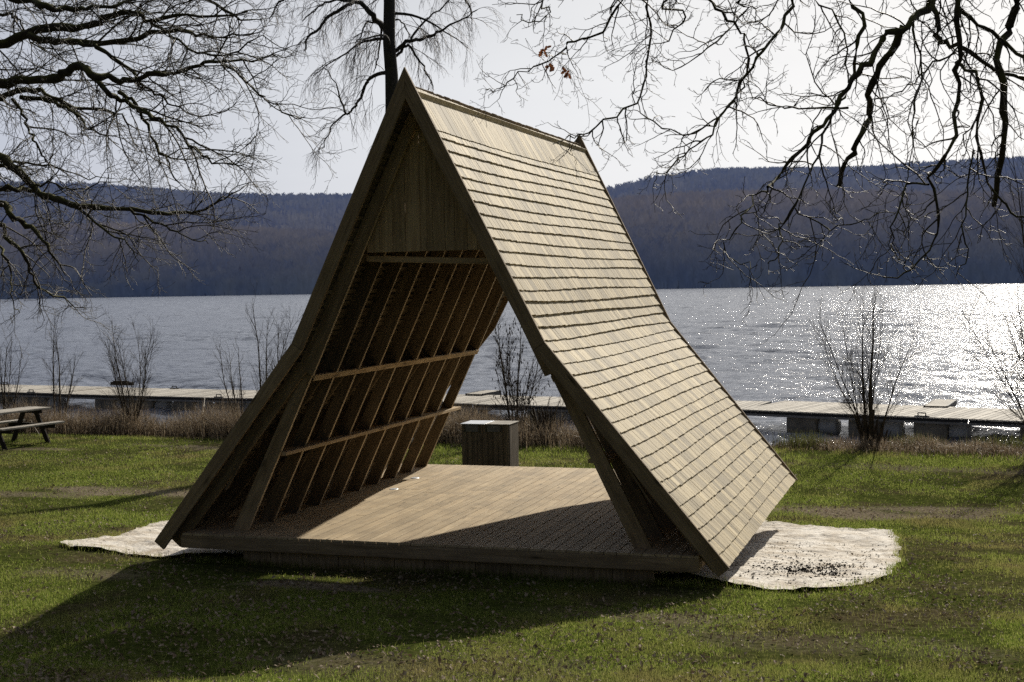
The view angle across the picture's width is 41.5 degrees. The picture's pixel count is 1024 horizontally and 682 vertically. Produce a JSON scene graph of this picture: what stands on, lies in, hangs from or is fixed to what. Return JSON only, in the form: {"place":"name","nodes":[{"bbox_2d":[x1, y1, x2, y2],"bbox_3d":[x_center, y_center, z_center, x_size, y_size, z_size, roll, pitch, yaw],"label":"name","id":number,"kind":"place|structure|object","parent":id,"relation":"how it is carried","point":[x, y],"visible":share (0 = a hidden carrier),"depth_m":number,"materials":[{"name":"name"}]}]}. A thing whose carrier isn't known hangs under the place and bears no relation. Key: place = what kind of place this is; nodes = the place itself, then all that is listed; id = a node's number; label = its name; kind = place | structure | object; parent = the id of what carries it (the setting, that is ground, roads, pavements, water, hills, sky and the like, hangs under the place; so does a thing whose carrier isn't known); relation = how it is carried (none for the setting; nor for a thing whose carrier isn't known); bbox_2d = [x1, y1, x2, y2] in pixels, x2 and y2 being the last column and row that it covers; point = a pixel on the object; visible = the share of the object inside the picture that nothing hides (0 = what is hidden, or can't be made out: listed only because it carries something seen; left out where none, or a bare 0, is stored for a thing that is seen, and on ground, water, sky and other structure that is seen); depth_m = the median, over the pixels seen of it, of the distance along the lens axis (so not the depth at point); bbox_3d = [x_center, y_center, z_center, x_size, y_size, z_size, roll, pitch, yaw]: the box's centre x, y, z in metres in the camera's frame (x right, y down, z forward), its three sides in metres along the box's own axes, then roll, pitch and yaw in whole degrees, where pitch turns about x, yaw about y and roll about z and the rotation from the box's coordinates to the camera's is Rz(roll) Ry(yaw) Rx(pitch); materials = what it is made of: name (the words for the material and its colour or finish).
{"place":"outdoors","nodes":[
{"label":"outdoors","id":0,"kind":"place"},
{"bbox_2d":[1,213,1010,298],"bbox_3d":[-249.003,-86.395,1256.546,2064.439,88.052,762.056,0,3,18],"label":"hill","id":1,"kind":"structure","parent":0,"point":[135,267],"depth_m":1122.27,"materials":[{"name":"green plant"}]},
{"bbox_2d":[0,188,1023,298],"bbox_3d":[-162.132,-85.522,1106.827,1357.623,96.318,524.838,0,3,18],"label":"shore forest","id":2,"kind":"object","parent":1,"relation":"on","point":[288,255],"visible":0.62,"depth_m":1006.35,"materials":[{"name":"plant"}]},
{"bbox_2d":[0,169,1022,232],"bbox_3d":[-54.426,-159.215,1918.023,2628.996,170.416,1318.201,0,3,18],"label":"hill","id":3,"kind":"structure","parent":0,"point":[272,223],"depth_m":1721.01,"materials":[{"name":"green plant"}]},
{"bbox_2d":[0,155,1023,232],"bbox_3d":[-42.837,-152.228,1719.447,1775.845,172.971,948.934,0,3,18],"label":"ridge forest","id":4,"kind":"object","parent":3,"relation":"on","point":[713,177],"visible":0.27,"depth_m":1740.78,"materials":[{"name":"blue plant"}]},
{"bbox_2d":[0,431,1023,681],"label":"lawn","id":5,"kind":"structure","parent":0,"point":[804,649],"depth_m":13.63,"materials":[{"name":"plant"}]},
{"bbox_2d":[0,327,30,416],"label":"shrub","id":6,"kind":"object","parent":5,"relation":"on","point":[6,404],"visible":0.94,"depth_m":38.83,"materials":[{"name":"brown plant"}]},
{"bbox_2d":[0,406,64,448],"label":"picnic table","id":7,"kind":"object","parent":5,"relation":"on","point":[18,424],"visible":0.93,"depth_m":33.72,"materials":[{"name":"brown wood"}]},
{"bbox_2d":[42,310,86,416],"bbox_3d":[-12.755,0.839,38.534,1.245,3.740,1.572,0,3,18],"label":"shrub","id":8,"kind":"object","parent":5,"relation":"on","point":[55,395],"visible":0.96,"depth_m":38.51,"materials":[{"name":"brown plant"}]},
{"bbox_2d":[96,312,164,434],"bbox_3d":[-10.546,0.838,37.288,1.850,3.824,4.564,-2,3,-16],"label":"shrub","id":9,"kind":"object","parent":5,"relation":"on","point":[123,401],"visible":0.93,"depth_m":37.41,"materials":[{"name":"brown plant"}]},
{"bbox_2d":[0,106,279,359],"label":"oak tree","id":10,"kind":"object","parent":5,"relation":"on","point":[36,191],"visible":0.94,"depth_m":13.72,"materials":[{"name":"brown plant"}]},
{"bbox_2d":[0,0,366,256],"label":"oak tree","id":11,"kind":"object","parent":5,"relation":"on","point":[15,80],"visible":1,"depth_m":12.65,"materials":[{"name":"brown plant"}]},
{"bbox_2d":[207,337,249,419],"bbox_3d":[-7.699,1.195,36.804,1.186,2.974,2.930,-1,2,0],"label":"shrub","id":12,"kind":"object","parent":5,"relation":"on","point":[233,388],"visible":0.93,"depth_m":36.54,"materials":[{"name":"brown plant"}]},
{"bbox_2d":[240,278,302,393],"bbox_3d":[-6.408,0.474,36.403,1.854,4.399,1.201,-2,2,-12],"label":"shrub","id":13,"kind":"object","parent":5,"relation":"on","point":[266,357],"visible":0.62,"depth_m":36.20,"materials":[{"name":"brown plant"}]},
{"bbox_2d":[259,307,294,377],"bbox_3d":[-5.934,0.872,35.855,1.510,3.635,1.293,-1,2,10],"label":"shrub","id":14,"kind":"object","parent":5,"relation":"on","point":[278,330],"visible":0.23,"depth_m":35.82,"materials":[{"name":"brown plant"}]},
{"bbox_2d":[261,0,504,448],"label":"birch tree","id":15,"kind":"object","parent":5,"relation":"on","point":[387,26],"visible":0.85,"depth_m":32.48,"materials":[{"name":"brown plant"}]},
{"bbox_2d":[155,67,796,584],"bbox_3d":[0.013,-0.001,18.581,6.996,6.407,7.400,0,3,18],"label":"wooden shelter","id":16,"kind":"object","parent":5,"relation":"on","point":[459,227],"visible":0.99,"depth_m":16.59,"materials":[{"name":"brown wood"}]},
{"bbox_2d":[53,517,906,592],"bbox_3d":[-0.241,2.663,18.485,10.960,0.560,6.476,0,3,18],"label":"grass fringe","id":17,"kind":"object","parent":5,"relation":"on","point":[851,583],"depth_m":15.62,"materials":[{"name":"green plant"}]},
{"bbox_2d":[60,520,900,588],"bbox_3d":[-0.121,2.701,18.840,10.759,0.525,6.946,0,3,18],"label":"ground sheet","id":18,"kind":"object","parent":5,"relation":"on","point":[772,533],"visible":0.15,"depth_m":17.29,"materials":[{"name":"beige fabric"}]},
{"bbox_2d":[728,538,895,584],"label":"soil clods","id":19,"kind":"object","parent":18,"relation":"on","point":[802,569],"visible":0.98,"depth_m":15.70,"materials":[{"name":"brown soil"}]},
{"bbox_2d":[460,420,518,465],"bbox_3d":[-0.431,2.176,26.901,1.025,1.120,0.673,0,3,18],"label":"bin housing","id":20,"kind":"object","parent":5,"relation":"on","point":[489,443],"visible":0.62,"depth_m":26.62,"materials":[{"name":"brown wood"}]},
{"bbox_2d":[0,432,1023,681],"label":"fallen leaves","id":21,"kind":"object","parent":5,"relation":"on","point":[464,662],"visible":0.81,"depth_m":12.22,"materials":[{"name":"brown plant"}]},
{"bbox_2d":[0,393,1023,460],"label":"dry reeds","id":22,"kind":"object","parent":5,"relation":"on","point":[217,426],"visible":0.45,"depth_m":35.00,"materials":[{"name":"brown plant"}]},
{"bbox_2d":[486,313,550,427],"bbox_3d":[-0.096,0.871,34.150,2.214,3.558,2.165,-3,3,-43],"label":"shrub","id":23,"kind":"object","parent":5,"relation":"on","point":[516,397],"visible":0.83,"depth_m":34.02,"materials":[{"name":"brown plant"}]},
{"bbox_2d":[503,394,568,437],"bbox_3d":[0.848,1.952,33.568,1.943,1.484,1.836,-2,2,-11],"label":"shrub","id":24,"kind":"object","parent":5,"relation":"on","point":[546,419],"visible":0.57,"depth_m":33.76,"materials":[{"name":"brown plant"}]},
{"bbox_2d":[55,420,1023,450],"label":"green sedge","id":25,"kind":"object","parent":5,"relation":"on","point":[801,442],"visible":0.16,"depth_m":31.27,"materials":[{"name":"green plant"}]},
{"bbox_2d":[470,0,1023,339],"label":"oak tree","id":26,"kind":"object","parent":5,"relation":"on","point":[1001,73],"visible":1,"depth_m":9.39,"materials":[{"name":"brown plant"}]},
{"bbox_2d":[805,277,924,444],"bbox_3d":[7.987,0.557,31.092,2.536,4.204,3.199,-1,2,-4],"label":"shrub","id":27,"kind":"object","parent":5,"relation":"on","point":[869,429],"visible":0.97,"depth_m":31.14,"materials":[{"name":"brown plant"}]},
{"bbox_2d":[944,270,1023,425],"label":"shrub","id":28,"kind":"object","parent":5,"relation":"on","point":[1018,370],"visible":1,"depth_m":28.86,"materials":[{"name":"brown plant"}]},
{"bbox_2d":[980,94,1023,344],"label":"young tree","id":29,"kind":"object","parent":5,"relation":"on","point":[1020,214],"visible":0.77,"depth_m":30.55,"materials":[{"name":"brown plant"}]},
{"bbox_2d":[0,283,1023,447],"bbox_3d":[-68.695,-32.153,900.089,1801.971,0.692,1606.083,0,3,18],"label":"lake","id":30,"kind":"structure","parent":0,"point":[744,362],"depth_m":103.98,"materials":[{"name":"grey liquid"}]},
{"bbox_2d":[0,382,109,406],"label":"floating jetty","id":31,"kind":"object","parent":30,"relation":"on","point":[43,393],"visible":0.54,"depth_m":54.28,"materials":[{"name":"grey wood"}]},
{"bbox_2d":[57,386,258,410],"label":"floating jetty","id":32,"kind":"object","parent":30,"relation":"on","point":[164,397],"visible":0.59,"depth_m":51.40,"materials":[{"name":"grey wood"}]},
{"bbox_2d":[110,381,133,385],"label":"dark crate","id":33,"kind":"object","parent":32,"relation":"on","point":[123,382],"visible":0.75,"depth_m":56.39,"materials":[{"name":"brown wood"}]},
{"bbox_2d":[246,394,513,421],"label":"floating jetty","id":34,"kind":"object","parent":30,"relation":"on","point":[460,398],"visible":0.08,"depth_m":46.55,"materials":[{"name":"grey wood"}]},
{"bbox_2d":[465,390,500,410],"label":"finger pier","id":35,"kind":"structure","parent":30,"relation":"on","point":[487,392],"depth_m":48.74,"materials":[{"name":"grey wood"}]},
{"bbox_2d":[472,396,771,419],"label":"floating jetty","id":36,"kind":"object","parent":30,"relation":"on","point":[541,401],"visible":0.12,"depth_m":44.30,"materials":[{"name":"grey wood"}]},
{"bbox_2d":[742,399,997,439],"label":"floating jetty","id":37,"kind":"object","parent":30,"relation":"on","point":[822,417],"visible":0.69,"depth_m":39.56,"materials":[{"name":"grey wood"}]},
{"bbox_2d":[923,399,956,407],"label":"finger pier","id":38,"kind":"structure","parent":30,"relation":"on","point":[946,403],"depth_m":41.39,"materials":[{"name":"grey wood"}]},
{"bbox_2d":[965,408,1023,438],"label":"floating jetty","id":39,"kind":"object","parent":30,"relation":"on","point":[996,418],"visible":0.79,"depth_m":36.98,"materials":[{"name":"grey wood"}]},
{"bbox_2d":[0,0,1023,194],"label":"sky","id":40,"kind":"structure","parent":0,"point":[290,176],"materials":[{"name":"white"}]}
]}

